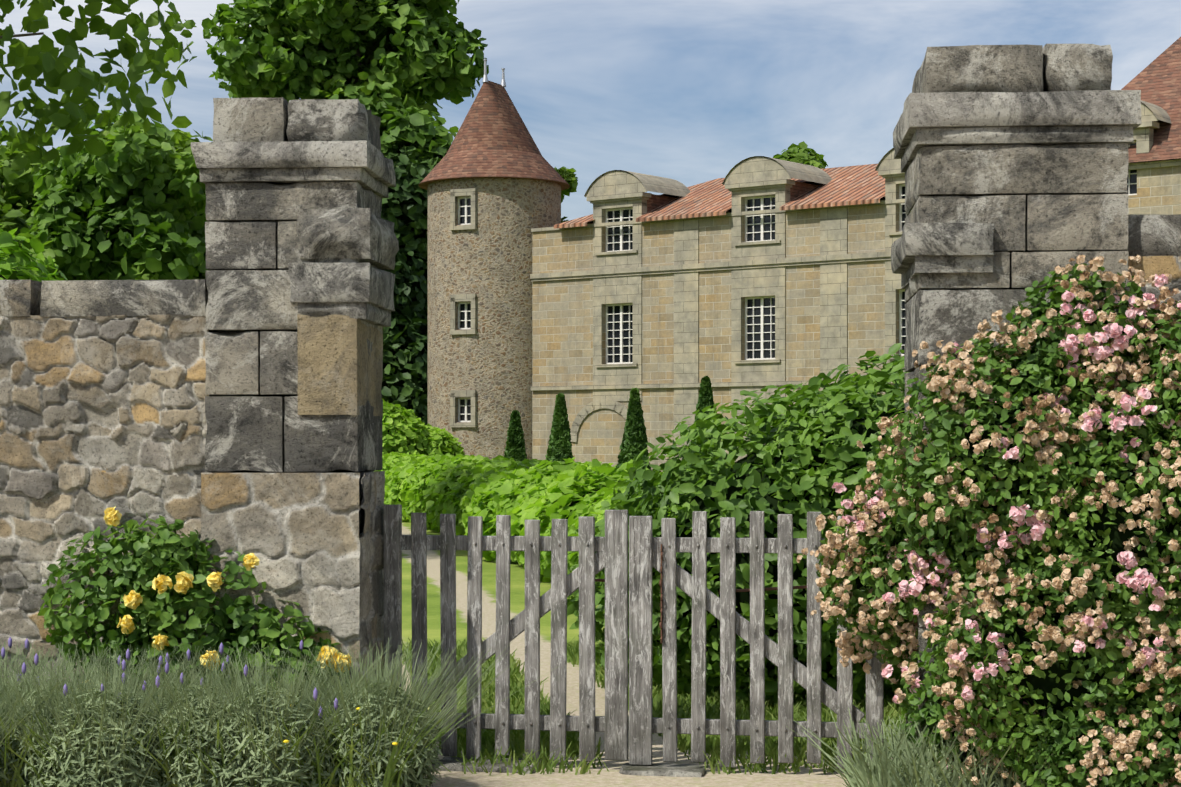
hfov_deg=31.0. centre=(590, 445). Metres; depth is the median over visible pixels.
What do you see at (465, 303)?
tower window frames
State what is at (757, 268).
chateau trim
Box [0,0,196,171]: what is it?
tree
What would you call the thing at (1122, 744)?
buff rose blooms
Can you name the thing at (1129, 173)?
pavilion window frames
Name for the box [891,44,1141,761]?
pillar
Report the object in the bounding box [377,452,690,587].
hedge
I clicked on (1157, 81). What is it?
pavilion roof
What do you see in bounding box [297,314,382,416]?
stone block
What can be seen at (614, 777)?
ground
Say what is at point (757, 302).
chateau window glass
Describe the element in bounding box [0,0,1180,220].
sky
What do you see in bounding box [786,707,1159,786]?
lavender
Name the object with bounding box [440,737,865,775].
grass tufts
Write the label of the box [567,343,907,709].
laurel
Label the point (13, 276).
foliage
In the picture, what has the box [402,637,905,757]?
lawn grass
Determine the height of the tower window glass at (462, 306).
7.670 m
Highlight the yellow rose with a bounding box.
[82,506,351,692]
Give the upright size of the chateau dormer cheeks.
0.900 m
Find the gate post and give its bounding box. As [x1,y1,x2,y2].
[359,471,384,687]
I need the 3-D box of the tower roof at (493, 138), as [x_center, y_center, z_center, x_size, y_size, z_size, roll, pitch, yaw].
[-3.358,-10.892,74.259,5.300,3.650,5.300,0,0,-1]
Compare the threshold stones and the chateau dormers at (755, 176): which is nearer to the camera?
the threshold stones
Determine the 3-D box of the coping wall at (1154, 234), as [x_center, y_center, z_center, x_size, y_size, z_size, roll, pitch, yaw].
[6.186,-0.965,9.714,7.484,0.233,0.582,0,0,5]
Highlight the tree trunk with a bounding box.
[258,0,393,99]
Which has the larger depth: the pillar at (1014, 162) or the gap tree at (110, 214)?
the gap tree at (110, 214)
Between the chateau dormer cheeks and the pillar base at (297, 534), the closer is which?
the pillar base at (297, 534)
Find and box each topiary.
[503,410,526,462]
[545,393,573,461]
[616,387,650,469]
[689,376,720,463]
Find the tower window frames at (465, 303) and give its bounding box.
[458,197,470,421]
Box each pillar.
[191,97,398,471]
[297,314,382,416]
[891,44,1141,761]
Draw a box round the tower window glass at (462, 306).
[460,198,470,420]
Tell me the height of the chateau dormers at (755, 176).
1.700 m
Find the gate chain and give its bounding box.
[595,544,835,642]
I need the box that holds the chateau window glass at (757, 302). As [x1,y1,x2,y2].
[608,186,905,362]
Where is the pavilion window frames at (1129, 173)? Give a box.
[1127,141,1136,194]
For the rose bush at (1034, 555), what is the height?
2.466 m
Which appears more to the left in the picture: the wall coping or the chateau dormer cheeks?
the wall coping
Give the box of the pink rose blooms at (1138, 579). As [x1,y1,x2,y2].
[832,274,1180,779]
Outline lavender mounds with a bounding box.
[0,675,442,786]
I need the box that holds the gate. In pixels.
[384,505,883,768]
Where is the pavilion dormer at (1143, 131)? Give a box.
[1128,100,1180,169]
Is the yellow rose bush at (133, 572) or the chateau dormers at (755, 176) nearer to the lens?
the yellow rose bush at (133, 572)
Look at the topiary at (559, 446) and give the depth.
63.77 m
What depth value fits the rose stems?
9.43 m
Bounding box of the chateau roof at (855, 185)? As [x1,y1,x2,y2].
[554,164,884,228]
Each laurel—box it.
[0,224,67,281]
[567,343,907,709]
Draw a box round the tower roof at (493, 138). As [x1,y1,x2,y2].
[418,80,569,190]
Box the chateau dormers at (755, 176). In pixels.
[584,148,904,223]
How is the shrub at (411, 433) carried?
on the ground at (614, 777)
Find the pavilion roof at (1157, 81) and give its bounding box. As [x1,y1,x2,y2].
[1121,37,1180,162]
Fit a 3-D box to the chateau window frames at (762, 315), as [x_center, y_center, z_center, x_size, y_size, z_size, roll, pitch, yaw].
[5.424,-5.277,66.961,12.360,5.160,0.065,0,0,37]
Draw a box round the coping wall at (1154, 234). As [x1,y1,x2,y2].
[1123,214,1180,256]
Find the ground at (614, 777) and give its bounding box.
[402,521,904,786]
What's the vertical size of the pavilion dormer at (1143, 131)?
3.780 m
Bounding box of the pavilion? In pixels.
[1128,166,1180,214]
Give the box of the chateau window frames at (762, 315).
[606,184,905,363]
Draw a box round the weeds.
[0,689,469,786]
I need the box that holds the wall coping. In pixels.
[0,279,207,316]
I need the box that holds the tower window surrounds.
[449,188,476,426]
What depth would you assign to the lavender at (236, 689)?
9.68 m
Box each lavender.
[0,637,558,786]
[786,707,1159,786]
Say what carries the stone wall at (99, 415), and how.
on the ground at (614, 777)
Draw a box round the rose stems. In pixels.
[1032,462,1115,772]
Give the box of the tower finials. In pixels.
[482,59,505,86]
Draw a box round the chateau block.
[532,203,901,471]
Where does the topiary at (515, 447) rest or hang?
on the ground at (614, 777)
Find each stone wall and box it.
[0,315,209,695]
[1125,256,1180,365]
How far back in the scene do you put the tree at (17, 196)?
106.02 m
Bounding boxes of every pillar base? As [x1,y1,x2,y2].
[199,473,359,694]
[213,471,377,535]
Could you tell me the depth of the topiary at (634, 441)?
62.09 m
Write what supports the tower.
on the ground at (614, 777)
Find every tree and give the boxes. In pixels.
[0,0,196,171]
[0,130,60,254]
[17,110,208,279]
[554,166,577,222]
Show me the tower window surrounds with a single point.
(472, 298)
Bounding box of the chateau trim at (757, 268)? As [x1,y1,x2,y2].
[530,199,904,461]
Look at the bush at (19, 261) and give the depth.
12.39 m
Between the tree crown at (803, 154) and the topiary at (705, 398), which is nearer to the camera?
the topiary at (705, 398)
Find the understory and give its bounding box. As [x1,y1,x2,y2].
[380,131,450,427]
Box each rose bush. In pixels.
[37,512,346,696]
[815,263,1180,786]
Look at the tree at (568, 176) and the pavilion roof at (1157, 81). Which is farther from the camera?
the tree at (568, 176)
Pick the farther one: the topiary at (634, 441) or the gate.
the topiary at (634, 441)
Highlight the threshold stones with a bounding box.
[432,757,705,776]
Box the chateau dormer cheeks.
[647,181,817,212]
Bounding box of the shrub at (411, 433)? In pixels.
[382,399,464,456]
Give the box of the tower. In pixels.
[428,178,560,459]
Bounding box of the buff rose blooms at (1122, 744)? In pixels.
[796,255,1180,786]
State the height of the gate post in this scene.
1.500 m
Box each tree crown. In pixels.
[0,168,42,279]
[21,116,212,249]
[201,0,488,258]
[773,141,827,168]
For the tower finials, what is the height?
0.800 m
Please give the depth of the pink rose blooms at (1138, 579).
9.23 m

